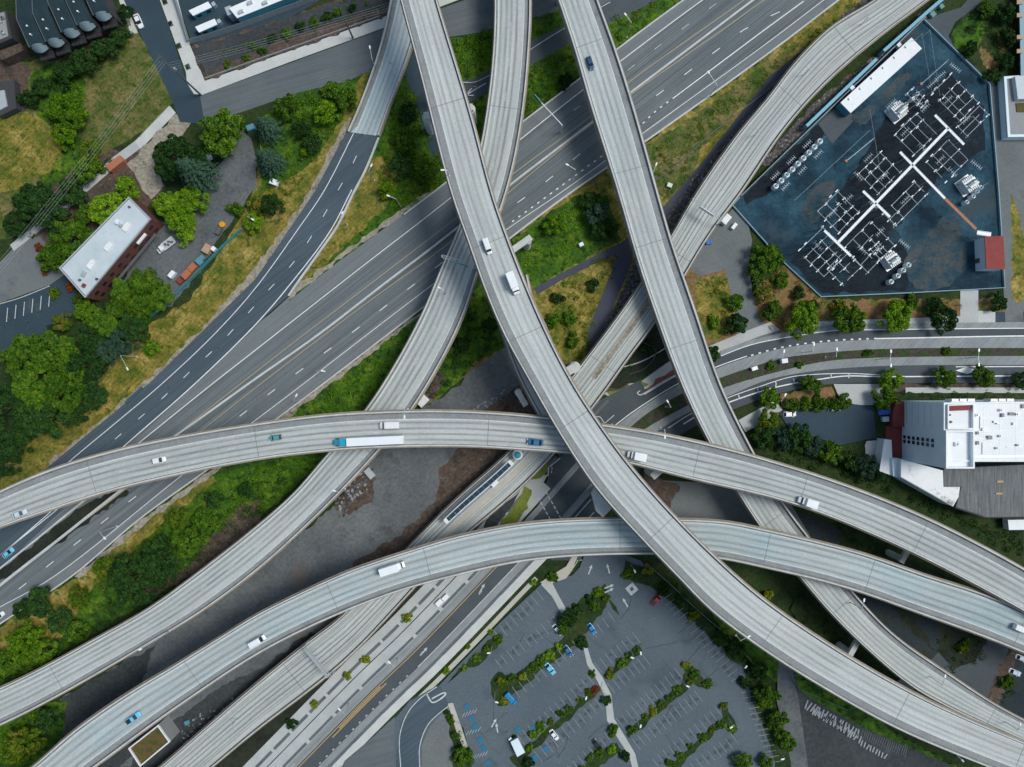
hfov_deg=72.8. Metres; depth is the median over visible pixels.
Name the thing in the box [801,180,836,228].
gravel
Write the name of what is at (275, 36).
shrub
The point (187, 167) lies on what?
conifer tree
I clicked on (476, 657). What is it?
shrub
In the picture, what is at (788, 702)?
path
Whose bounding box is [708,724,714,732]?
shrub
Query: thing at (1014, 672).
parked car
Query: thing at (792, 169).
circuit breaker
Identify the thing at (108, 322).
broadleaf tree
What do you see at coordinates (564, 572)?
path
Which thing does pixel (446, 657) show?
sidewalk
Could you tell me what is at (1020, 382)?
broadleaf tree
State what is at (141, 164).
soil
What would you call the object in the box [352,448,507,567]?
soil
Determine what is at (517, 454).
tent canopy
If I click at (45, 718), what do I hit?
broadleaf tree
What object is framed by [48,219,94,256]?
broadleaf tree
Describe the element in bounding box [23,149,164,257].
soil
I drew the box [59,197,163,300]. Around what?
brick building
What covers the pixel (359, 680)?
sidewalk
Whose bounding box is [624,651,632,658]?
shrub
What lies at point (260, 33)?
soil
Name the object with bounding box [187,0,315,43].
fence
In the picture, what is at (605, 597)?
shrub
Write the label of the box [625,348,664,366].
retaining wall
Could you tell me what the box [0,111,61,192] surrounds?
grass
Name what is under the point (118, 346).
broadleaf tree
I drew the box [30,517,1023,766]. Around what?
curved ramp
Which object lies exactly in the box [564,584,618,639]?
soil
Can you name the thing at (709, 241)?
crate
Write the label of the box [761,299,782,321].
broadleaf tree
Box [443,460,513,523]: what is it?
station canopy
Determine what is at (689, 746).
shrub
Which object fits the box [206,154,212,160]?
water tank
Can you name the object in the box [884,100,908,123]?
transformer
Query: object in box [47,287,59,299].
shrub
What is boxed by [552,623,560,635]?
parked car
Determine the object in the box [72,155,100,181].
broadleaf tree
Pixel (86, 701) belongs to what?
soil
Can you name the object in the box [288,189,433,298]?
gravel
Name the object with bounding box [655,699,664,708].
shrub
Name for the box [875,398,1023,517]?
warehouse
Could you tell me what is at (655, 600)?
pickup truck
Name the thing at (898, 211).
busbar rack
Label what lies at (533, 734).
shrub
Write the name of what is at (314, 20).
shrub
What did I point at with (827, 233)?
busbar gantry
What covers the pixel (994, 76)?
broadleaf tree
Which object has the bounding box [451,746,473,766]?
shrub
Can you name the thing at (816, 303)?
shrub
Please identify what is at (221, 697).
soil
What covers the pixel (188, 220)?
broadleaf tree
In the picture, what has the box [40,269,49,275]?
shrub
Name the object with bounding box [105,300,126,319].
broadleaf tree
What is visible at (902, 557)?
bridge pier
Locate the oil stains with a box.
[499,599,772,764]
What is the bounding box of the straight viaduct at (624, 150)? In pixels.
[556,0,1023,741]
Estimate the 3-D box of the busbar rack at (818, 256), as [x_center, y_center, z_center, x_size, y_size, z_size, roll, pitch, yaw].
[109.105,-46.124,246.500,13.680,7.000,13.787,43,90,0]
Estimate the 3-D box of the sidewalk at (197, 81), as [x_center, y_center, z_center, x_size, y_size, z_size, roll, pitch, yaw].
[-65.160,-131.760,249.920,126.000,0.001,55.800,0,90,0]
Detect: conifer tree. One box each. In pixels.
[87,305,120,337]
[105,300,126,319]
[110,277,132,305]
[116,311,147,341]
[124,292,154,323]
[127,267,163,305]
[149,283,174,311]
[175,157,222,200]
[254,148,289,182]
[256,117,284,147]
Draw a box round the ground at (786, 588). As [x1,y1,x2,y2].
[0,0,1023,766]
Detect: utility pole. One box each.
[156,52,201,95]
[336,4,353,38]
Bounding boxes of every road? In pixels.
[0,0,822,605]
[0,0,835,622]
[0,130,377,569]
[0,236,63,302]
[124,0,204,122]
[131,298,298,444]
[200,0,609,123]
[286,522,530,766]
[290,0,700,313]
[297,472,589,766]
[396,685,447,766]
[405,50,437,154]
[463,0,655,102]
[524,423,613,520]
[532,380,645,559]
[553,555,619,615]
[592,329,1023,424]
[618,337,1023,426]
[646,356,1023,430]
[657,365,1023,436]
[991,86,1023,321]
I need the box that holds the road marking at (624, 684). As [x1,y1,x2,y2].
[494,592,778,766]
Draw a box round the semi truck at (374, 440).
[334,435,403,446]
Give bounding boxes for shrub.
[15,88,39,108]
[34,242,42,251]
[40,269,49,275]
[44,94,76,121]
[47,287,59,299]
[51,123,76,151]
[59,108,89,129]
[65,282,75,292]
[71,293,87,305]
[79,138,100,159]
[86,159,105,173]
[143,340,160,357]
[204,491,225,508]
[224,59,230,68]
[225,201,244,216]
[242,53,250,60]
[243,213,262,234]
[246,195,263,216]
[248,42,255,49]
[257,46,267,53]
[261,192,285,215]
[267,33,277,42]
[280,28,291,39]
[295,21,304,30]
[300,147,314,156]
[309,17,318,26]
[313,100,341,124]
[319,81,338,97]
[320,11,332,20]
[332,7,342,16]
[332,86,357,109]
[349,4,355,12]
[442,667,450,675]
[445,715,454,724]
[451,732,459,739]
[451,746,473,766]
[462,664,467,671]
[471,652,481,662]
[483,644,490,651]
[493,634,502,644]
[496,676,508,687]
[499,696,509,704]
[506,673,516,682]
[518,672,525,679]
[522,756,534,766]
[525,742,532,750]
[527,661,537,673]
[528,730,539,738]
[530,578,536,585]
[535,654,544,667]
[535,720,546,731]
[542,649,554,659]
[545,313,562,329]
[545,571,558,582]
[547,717,554,725]
[551,292,565,304]
[554,642,561,650]
[555,710,565,717]
[557,608,576,627]
[557,622,569,635]
[561,309,576,326]
[564,704,573,713]
[566,331,580,348]
[572,603,584,615]
[575,635,587,645]
[576,639,588,650]
[583,688,591,695]
[584,594,595,604]
[585,752,593,762]
[586,278,598,292]
[588,669,595,678]
[589,600,600,611]
[591,587,603,596]
[591,685,599,694]
[594,747,605,757]
[600,695,611,705]
[602,595,610,602]
[605,667,614,679]
[607,724,617,737]
[607,743,615,753]
[616,658,627,668]
[618,750,629,762]
[621,567,633,579]
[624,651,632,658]
[627,725,637,734]
[633,645,641,653]
[641,563,653,574]
[641,712,648,721]
[649,705,656,716]
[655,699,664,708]
[657,581,669,596]
[664,758,675,766]
[665,693,673,701]
[673,685,682,694]
[674,593,687,606]
[675,751,684,761]
[681,661,691,668]
[686,743,693,750]
[687,610,700,620]
[687,680,693,685]
[689,669,700,679]
[698,733,707,742]
[702,678,712,688]
[708,314,719,329]
[708,346,720,361]
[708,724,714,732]
[716,719,725,729]
[719,702,727,709]
[725,294,743,311]
[726,723,736,731]
[737,675,752,689]
[763,589,773,599]
[766,360,774,370]
[771,271,788,288]
[784,397,800,413]
[793,285,804,299]
[796,361,804,368]
[800,396,812,411]
[805,299,819,309]
[812,394,827,412]
[826,396,841,411]
[828,298,846,310]
[835,393,851,409]
[863,349,872,355]
[906,292,918,309]
[925,296,941,312]
[941,346,951,355]
[955,637,970,653]
[999,675,1015,689]
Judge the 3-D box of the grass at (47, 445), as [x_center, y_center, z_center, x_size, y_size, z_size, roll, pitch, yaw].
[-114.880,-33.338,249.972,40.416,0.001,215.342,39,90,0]
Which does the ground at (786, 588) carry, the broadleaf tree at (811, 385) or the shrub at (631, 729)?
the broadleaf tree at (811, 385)
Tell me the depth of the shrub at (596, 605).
248.35 m
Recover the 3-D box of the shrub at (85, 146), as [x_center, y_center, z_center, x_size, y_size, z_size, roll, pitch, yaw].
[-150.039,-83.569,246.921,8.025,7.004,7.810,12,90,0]
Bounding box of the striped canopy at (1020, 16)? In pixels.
[1016,0,1023,75]
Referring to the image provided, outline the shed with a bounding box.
[0,80,21,118]
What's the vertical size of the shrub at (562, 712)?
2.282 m
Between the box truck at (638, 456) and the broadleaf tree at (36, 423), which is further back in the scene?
the broadleaf tree at (36, 423)
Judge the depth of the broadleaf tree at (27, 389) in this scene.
240.25 m
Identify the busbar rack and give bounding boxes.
[791,225,849,279]
[810,189,859,235]
[820,254,862,287]
[841,221,895,274]
[850,150,901,194]
[862,241,888,262]
[874,180,928,229]
[885,113,935,157]
[897,87,928,114]
[917,140,967,186]
[922,72,979,127]
[946,105,989,142]
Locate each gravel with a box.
[49,117,351,464]
[61,348,551,766]
[68,646,154,766]
[74,311,421,577]
[120,616,335,766]
[123,124,256,309]
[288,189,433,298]
[602,91,770,334]
[733,20,1002,296]
[743,114,828,204]
[761,1,944,165]
[791,72,985,294]
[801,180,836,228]
[850,72,911,124]
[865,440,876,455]
[904,215,966,290]
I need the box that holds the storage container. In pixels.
[106,155,126,172]
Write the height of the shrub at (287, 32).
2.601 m
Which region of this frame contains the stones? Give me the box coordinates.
[179,389,511,743]
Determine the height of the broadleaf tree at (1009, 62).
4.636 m
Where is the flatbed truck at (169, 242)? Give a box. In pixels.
[157,236,175,253]
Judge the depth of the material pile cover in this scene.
248.80 m
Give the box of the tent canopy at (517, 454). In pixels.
[513,450,522,459]
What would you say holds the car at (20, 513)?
on the curved ramp at (960, 556)
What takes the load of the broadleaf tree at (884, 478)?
on the ground at (786, 588)
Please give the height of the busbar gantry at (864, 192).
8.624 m
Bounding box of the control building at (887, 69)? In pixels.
[836,38,921,116]
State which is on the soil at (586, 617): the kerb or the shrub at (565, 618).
the shrub at (565, 618)
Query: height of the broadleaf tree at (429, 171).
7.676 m
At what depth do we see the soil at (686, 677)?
249.42 m
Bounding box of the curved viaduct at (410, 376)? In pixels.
[0,0,531,725]
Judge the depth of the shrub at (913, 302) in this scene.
247.79 m
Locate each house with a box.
[0,10,31,65]
[15,0,63,61]
[32,0,77,55]
[47,0,92,46]
[65,0,107,39]
[86,0,124,29]
[128,715,179,766]
[974,236,1004,270]
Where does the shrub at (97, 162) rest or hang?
on the soil at (106, 183)
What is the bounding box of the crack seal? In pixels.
[457,602,737,760]
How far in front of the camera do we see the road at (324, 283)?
249.67 m
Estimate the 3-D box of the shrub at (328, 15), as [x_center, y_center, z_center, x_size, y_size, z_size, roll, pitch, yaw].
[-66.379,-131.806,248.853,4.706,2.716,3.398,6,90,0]
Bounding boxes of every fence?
[150,228,242,316]
[175,0,188,38]
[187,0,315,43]
[204,15,379,78]
[645,562,762,667]
[791,677,846,709]
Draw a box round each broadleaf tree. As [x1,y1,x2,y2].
[0,333,44,381]
[0,382,29,430]
[0,427,33,455]
[0,454,21,476]
[0,649,23,676]
[2,210,30,236]
[2,726,47,765]
[4,621,45,664]
[11,180,69,232]
[11,364,55,412]
[12,597,36,619]
[15,395,68,438]
[26,585,52,618]
[29,638,58,665]
[30,330,79,370]
[31,76,50,95]
[34,707,64,733]
[35,241,69,271]
[40,364,85,412]
[46,606,73,633]
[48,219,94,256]
[52,61,74,90]
[52,312,71,330]
[57,177,89,205]
[57,403,88,427]
[60,619,89,642]
[65,343,105,384]
[67,584,89,609]
[69,47,96,74]
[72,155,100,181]
[73,204,90,225]
[73,299,98,323]
[75,379,108,410]
[76,321,105,348]
[88,191,122,224]
[89,38,119,60]
[92,555,115,582]
[95,338,119,365]
[103,329,140,355]
[106,551,153,605]
[108,24,128,45]
[115,176,139,199]
[117,4,134,22]
[130,578,166,604]
[137,326,150,342]
[138,534,177,582]
[151,133,206,180]
[151,191,180,221]
[164,205,196,237]
[165,507,187,529]
[171,523,200,556]
[173,185,209,213]
[176,226,195,247]
[191,508,220,534]
[197,107,244,157]
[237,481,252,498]
[273,93,299,119]
[290,118,311,138]
[302,133,321,154]
[378,180,396,199]
[387,151,412,180]
[393,127,416,153]
[398,100,418,125]
[411,157,438,190]
[454,336,469,354]
[482,316,498,333]
[542,214,565,234]
[558,72,572,90]
[579,191,600,210]
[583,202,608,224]
[591,220,614,241]
[713,629,729,646]
[724,313,748,334]
[725,636,745,659]
[731,753,752,766]
[746,263,764,284]
[747,661,767,680]
[750,243,785,273]
[750,425,775,449]
[753,281,772,304]
[753,685,781,707]
[757,408,779,429]
[758,753,773,766]
[759,386,779,409]
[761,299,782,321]
[766,710,789,730]
[772,428,793,452]
[773,730,796,751]
[783,300,818,340]
[787,422,811,453]
[798,375,823,394]
[802,435,826,456]
[815,439,843,465]
[831,302,866,332]
[835,450,859,472]
[855,453,879,478]
[870,386,897,409]
[874,469,890,483]
[877,298,912,332]
[877,368,904,391]
[925,301,958,335]
[933,366,956,388]
[963,40,977,57]
[971,364,994,387]
[979,0,994,18]
[981,68,1002,82]
[990,291,1007,311]
[994,2,1017,22]
[996,52,1014,69]
[998,27,1019,47]
[1010,371,1023,389]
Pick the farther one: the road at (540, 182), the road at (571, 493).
the road at (540, 182)
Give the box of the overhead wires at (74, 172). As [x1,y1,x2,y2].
[0,60,162,268]
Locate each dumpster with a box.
[176,277,184,284]
[181,269,192,279]
[187,262,198,272]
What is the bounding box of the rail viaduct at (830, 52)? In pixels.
[158,0,928,766]
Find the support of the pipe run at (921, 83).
on the ground at (786, 588)
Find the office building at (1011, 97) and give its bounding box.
[997,75,1023,139]
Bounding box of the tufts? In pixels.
[0,37,957,765]
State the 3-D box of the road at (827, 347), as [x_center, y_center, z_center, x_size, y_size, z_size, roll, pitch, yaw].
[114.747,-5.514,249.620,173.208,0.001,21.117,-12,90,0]
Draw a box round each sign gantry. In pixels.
[303,639,335,677]
[441,254,474,267]
[534,94,562,133]
[688,198,722,224]
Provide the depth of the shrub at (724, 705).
248.62 m
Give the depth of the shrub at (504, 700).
248.69 m
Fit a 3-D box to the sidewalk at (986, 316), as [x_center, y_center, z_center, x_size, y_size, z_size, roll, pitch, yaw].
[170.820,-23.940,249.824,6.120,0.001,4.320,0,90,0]
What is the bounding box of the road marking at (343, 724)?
[299,567,495,766]
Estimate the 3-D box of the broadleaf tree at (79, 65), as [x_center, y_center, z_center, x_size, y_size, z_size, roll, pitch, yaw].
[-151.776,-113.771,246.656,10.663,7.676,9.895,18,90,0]
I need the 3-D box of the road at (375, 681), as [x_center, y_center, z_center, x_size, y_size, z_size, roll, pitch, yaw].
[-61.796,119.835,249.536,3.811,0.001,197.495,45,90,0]
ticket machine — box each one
[435,598,442,606]
[441,593,448,600]
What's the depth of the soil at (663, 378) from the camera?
249.69 m
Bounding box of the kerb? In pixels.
[0,286,581,675]
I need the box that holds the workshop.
[224,0,299,21]
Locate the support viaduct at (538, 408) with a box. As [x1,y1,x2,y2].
[493,275,589,415]
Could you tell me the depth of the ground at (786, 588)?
250.00 m
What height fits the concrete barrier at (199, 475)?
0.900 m
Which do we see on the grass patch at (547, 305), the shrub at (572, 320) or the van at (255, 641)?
the shrub at (572, 320)
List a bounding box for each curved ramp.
[0,409,1023,612]
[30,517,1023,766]
[348,0,412,136]
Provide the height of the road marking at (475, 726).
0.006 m
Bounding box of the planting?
[210,0,1023,643]
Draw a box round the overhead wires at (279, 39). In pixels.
[173,3,399,69]
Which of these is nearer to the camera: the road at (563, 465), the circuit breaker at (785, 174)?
the circuit breaker at (785, 174)
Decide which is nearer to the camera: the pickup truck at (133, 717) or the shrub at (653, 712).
the pickup truck at (133, 717)
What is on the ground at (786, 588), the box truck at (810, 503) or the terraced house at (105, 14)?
the terraced house at (105, 14)
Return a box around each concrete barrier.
[0,305,424,624]
[0,486,126,586]
[0,500,85,568]
[174,0,754,435]
[404,0,684,214]
[509,0,839,238]
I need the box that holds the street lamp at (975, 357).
[962,349,979,365]
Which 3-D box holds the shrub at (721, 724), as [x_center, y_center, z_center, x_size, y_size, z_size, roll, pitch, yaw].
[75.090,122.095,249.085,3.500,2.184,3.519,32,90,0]
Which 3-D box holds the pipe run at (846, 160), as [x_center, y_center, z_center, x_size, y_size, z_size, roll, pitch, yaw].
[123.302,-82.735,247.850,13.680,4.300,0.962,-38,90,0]
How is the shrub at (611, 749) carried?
on the soil at (597, 762)
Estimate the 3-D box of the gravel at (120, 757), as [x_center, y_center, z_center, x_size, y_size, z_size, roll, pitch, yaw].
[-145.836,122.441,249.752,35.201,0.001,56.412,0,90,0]
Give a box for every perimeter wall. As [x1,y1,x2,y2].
[732,19,1004,296]
[740,16,925,196]
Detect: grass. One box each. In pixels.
[0,21,172,239]
[0,71,370,489]
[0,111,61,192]
[0,312,420,685]
[0,475,215,657]
[0,701,66,766]
[30,62,90,191]
[261,75,360,189]
[287,0,678,298]
[297,150,398,285]
[415,284,504,407]
[500,486,531,524]
[512,194,621,287]
[520,0,860,366]
[531,463,547,479]
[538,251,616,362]
[608,381,647,394]
[646,42,798,199]
[686,265,1023,345]
[695,273,733,339]
[712,613,956,766]
[790,598,842,642]
[840,523,897,559]
[937,627,985,667]
[952,12,985,51]
[1010,192,1023,303]
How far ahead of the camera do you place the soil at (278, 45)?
249.91 m
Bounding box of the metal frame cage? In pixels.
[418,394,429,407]
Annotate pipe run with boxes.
[844,138,873,162]
[919,59,948,85]
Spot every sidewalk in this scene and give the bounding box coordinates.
[119,0,137,32]
[135,106,175,147]
[160,0,456,94]
[243,485,525,766]
[260,482,549,766]
[267,576,456,766]
[280,571,478,766]
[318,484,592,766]
[332,559,545,766]
[448,703,467,747]
[518,474,547,521]
[604,322,779,395]
[720,322,1023,354]
[814,316,959,326]
[906,388,1023,392]
[978,311,994,322]
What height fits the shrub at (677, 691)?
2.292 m
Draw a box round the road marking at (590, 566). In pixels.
[6,2,637,766]
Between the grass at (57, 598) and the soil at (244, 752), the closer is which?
the soil at (244, 752)
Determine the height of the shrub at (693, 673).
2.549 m
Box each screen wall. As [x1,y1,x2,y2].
[801,58,877,130]
[877,0,943,56]
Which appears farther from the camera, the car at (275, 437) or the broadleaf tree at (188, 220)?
the broadleaf tree at (188, 220)
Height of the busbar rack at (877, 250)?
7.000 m
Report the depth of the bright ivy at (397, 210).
249.62 m
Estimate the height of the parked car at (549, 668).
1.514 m
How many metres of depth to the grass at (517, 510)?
249.48 m
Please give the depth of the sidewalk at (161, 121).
249.94 m
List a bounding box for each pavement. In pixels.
[0,276,76,358]
[178,0,386,44]
[341,717,394,766]
[343,555,774,766]
[422,707,453,766]
[484,492,518,527]
[664,480,755,524]
[690,209,778,357]
[739,402,781,431]
[779,405,876,444]
[784,502,810,537]
[793,671,950,766]
[796,512,1023,717]
[819,108,853,143]
[834,384,882,404]
[930,638,1008,697]
[960,290,977,322]
[995,312,1023,321]
[1003,140,1023,309]
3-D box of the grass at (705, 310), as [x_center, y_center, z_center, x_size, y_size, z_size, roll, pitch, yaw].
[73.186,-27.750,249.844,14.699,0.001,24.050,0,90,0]
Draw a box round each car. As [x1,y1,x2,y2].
[2,547,14,558]
[11,509,27,518]
[133,13,143,28]
[151,456,166,463]
[269,434,281,440]
[504,691,516,703]
[527,438,543,445]
[544,662,555,674]
[549,729,558,740]
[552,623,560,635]
[563,644,573,656]
[586,56,593,70]
[587,623,596,634]
[591,738,601,749]
[783,411,795,416]
[1008,668,1020,675]
[1015,654,1023,661]
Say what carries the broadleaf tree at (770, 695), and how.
on the soil at (654, 580)
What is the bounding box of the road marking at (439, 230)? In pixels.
[87,0,763,518]
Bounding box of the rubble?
[334,466,372,517]
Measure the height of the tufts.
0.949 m
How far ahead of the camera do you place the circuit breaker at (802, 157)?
246.90 m
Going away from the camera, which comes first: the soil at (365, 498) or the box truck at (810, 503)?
the box truck at (810, 503)
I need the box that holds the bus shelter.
[780,358,787,363]
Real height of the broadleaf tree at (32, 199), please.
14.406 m
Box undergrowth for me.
[0,9,1023,766]
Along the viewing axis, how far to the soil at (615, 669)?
249.42 m
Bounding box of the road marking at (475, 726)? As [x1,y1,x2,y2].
[464,703,549,766]
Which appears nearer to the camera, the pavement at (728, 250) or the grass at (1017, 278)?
the grass at (1017, 278)
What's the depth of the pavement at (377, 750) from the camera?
249.47 m
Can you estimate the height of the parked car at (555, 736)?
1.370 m
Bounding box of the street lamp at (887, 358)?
[877,350,891,366]
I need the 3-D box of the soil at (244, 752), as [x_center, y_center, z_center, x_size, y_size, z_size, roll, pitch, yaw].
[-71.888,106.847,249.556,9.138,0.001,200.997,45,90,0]
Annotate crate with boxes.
[167,270,176,278]
[201,243,211,254]
[705,239,711,244]
[720,213,731,225]
[730,223,737,229]
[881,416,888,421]
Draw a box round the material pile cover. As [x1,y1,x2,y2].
[363,467,374,478]
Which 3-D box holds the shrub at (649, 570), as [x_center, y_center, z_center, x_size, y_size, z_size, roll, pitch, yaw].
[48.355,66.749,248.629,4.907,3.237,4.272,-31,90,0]
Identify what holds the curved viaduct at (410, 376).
on the ground
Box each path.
[10,106,168,249]
[417,577,537,696]
[534,46,807,294]
[540,556,577,584]
[541,583,637,766]
[586,240,632,355]
[777,661,807,766]
[926,0,995,86]
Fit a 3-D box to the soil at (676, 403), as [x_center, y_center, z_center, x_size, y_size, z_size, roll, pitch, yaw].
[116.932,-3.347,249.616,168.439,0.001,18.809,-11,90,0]
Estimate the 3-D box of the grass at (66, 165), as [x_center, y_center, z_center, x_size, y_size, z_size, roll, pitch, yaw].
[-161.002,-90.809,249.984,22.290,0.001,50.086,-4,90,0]
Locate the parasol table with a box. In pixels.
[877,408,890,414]
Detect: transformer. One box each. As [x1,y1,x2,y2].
[878,250,900,271]
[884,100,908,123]
[954,174,978,196]
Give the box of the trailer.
[1002,518,1023,529]
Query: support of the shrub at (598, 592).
on the soil at (586, 617)
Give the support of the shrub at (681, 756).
on the soil at (698, 743)
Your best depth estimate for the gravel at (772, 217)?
249.82 m
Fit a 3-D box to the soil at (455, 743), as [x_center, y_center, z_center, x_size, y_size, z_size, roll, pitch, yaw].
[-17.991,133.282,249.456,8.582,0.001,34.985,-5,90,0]
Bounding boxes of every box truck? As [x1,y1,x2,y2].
[378,561,405,576]
[505,271,519,294]
[627,451,646,461]
[797,496,818,509]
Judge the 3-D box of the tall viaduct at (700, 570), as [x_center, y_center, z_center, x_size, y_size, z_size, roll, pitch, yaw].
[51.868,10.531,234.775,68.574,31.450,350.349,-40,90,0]
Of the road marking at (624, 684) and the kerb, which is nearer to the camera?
the road marking at (624, 684)
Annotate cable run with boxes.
[786,130,869,205]
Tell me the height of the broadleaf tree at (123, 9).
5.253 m
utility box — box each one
[246,123,255,132]
[269,178,278,186]
[928,11,935,18]
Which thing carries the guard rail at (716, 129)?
on the ground at (786, 588)
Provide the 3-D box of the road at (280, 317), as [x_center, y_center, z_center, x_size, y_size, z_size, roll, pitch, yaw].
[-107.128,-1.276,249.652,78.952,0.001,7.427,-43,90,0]
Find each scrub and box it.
[100,0,961,590]
[659,7,852,166]
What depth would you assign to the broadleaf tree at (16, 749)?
242.49 m
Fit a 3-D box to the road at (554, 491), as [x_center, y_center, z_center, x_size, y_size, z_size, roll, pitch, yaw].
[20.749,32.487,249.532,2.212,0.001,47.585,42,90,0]
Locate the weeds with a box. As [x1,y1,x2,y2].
[0,38,381,619]
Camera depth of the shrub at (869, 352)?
248.59 m
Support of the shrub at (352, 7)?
on the soil at (260, 33)
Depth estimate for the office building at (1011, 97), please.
246.85 m
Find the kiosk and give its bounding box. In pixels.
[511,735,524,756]
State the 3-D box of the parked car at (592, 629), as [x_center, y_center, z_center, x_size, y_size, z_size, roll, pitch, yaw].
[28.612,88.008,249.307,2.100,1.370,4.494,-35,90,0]
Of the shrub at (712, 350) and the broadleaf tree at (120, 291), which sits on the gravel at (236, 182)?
the broadleaf tree at (120, 291)
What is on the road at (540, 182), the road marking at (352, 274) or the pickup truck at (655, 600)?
the road marking at (352, 274)
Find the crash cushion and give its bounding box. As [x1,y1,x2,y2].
[125,387,142,403]
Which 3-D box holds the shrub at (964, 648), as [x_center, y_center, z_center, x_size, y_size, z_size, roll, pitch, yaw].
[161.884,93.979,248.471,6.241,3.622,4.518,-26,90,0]
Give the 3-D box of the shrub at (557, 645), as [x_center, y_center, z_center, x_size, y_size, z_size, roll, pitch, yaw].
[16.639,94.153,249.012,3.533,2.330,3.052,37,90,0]
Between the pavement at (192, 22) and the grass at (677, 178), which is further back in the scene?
the pavement at (192, 22)
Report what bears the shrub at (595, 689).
on the soil at (518, 761)
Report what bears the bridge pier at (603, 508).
on the ground
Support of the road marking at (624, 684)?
on the pavement at (659, 624)
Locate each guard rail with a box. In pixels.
[288,137,379,295]
[655,79,779,179]
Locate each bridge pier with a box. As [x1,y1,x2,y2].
[422,111,433,134]
[470,103,476,124]
[512,235,532,251]
[514,388,527,406]
[566,362,580,374]
[591,485,611,516]
[644,468,661,479]
[836,639,859,655]
[885,549,909,563]
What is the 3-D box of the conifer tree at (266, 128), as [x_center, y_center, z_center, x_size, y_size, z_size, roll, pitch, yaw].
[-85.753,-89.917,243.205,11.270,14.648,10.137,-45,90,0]
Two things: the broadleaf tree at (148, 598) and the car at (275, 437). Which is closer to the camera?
the car at (275, 437)
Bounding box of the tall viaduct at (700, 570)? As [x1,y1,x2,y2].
[400,0,1023,766]
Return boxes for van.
[247,634,265,648]
[380,421,399,428]
[482,238,491,254]
[1011,623,1023,632]
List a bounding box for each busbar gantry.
[817,230,851,256]
[836,127,948,242]
[854,190,890,219]
[894,151,945,198]
[924,114,964,148]
[935,198,976,230]
[969,230,990,237]
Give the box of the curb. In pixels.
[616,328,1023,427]
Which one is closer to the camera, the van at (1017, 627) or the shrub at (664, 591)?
the van at (1017, 627)
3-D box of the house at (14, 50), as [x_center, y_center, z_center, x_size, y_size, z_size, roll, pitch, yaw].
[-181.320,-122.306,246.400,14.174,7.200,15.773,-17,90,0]
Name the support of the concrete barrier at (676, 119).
on the ground at (786, 588)
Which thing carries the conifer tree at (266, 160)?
on the grass at (289, 143)
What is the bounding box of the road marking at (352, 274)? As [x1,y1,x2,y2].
[0,0,823,606]
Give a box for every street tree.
[285,718,298,729]
[310,700,317,708]
[342,671,351,680]
[359,655,370,662]
[402,613,412,622]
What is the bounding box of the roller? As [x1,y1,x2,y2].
[214,221,225,234]
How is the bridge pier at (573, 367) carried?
on the ground
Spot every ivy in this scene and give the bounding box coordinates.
[0,27,574,762]
[51,32,587,524]
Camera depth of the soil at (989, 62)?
249.77 m
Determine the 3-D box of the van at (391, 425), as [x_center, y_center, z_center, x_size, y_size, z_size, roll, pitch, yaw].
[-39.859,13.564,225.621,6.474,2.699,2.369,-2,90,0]
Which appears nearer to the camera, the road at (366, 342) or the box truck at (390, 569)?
the box truck at (390, 569)
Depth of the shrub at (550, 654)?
248.36 m
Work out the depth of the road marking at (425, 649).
249.50 m
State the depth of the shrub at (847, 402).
247.61 m
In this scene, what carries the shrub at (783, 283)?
on the grass at (871, 308)
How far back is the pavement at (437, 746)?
249.46 m
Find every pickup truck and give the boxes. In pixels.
[125,711,141,724]
[649,594,661,606]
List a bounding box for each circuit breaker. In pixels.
[771,182,780,190]
[776,176,786,184]
[782,171,790,179]
[787,165,797,173]
[792,159,803,167]
[798,153,808,162]
[803,148,813,156]
[809,142,819,151]
[814,136,825,145]
[885,278,896,284]
[892,272,903,278]
[897,266,909,272]
[903,261,914,267]
[961,198,972,205]
[967,192,979,199]
[971,187,983,194]
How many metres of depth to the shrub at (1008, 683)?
247.79 m
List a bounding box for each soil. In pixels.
[0,58,31,111]
[0,489,128,579]
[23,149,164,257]
[60,655,144,737]
[127,114,190,198]
[131,632,314,766]
[147,500,261,594]
[191,0,387,79]
[192,0,389,73]
[215,520,484,766]
[255,400,608,766]
[336,473,376,514]
[345,560,533,750]
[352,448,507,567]
[367,558,551,741]
[425,370,446,402]
[426,351,499,404]
[447,710,471,766]
[448,636,497,682]
[484,384,536,414]
[490,637,578,705]
[510,689,600,766]
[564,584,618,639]
[583,743,621,766]
[603,646,641,676]
[606,374,644,391]
[609,321,668,388]
[623,560,790,766]
[626,666,710,737]
[631,348,1023,429]
[641,471,679,507]
[646,370,674,390]
[672,702,737,766]
[780,386,838,409]
[792,0,870,62]
[800,590,878,671]
[883,382,1016,391]
[890,604,935,650]
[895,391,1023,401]
[950,0,1018,84]
[980,47,998,68]
[988,651,1015,704]
[997,28,1005,51]
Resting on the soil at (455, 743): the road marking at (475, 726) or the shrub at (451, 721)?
the shrub at (451, 721)
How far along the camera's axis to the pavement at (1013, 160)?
249.78 m
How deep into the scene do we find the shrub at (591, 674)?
248.91 m
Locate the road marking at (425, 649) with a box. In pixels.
[292,375,674,766]
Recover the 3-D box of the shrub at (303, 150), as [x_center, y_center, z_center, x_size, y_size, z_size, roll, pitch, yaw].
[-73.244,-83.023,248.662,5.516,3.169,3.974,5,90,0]

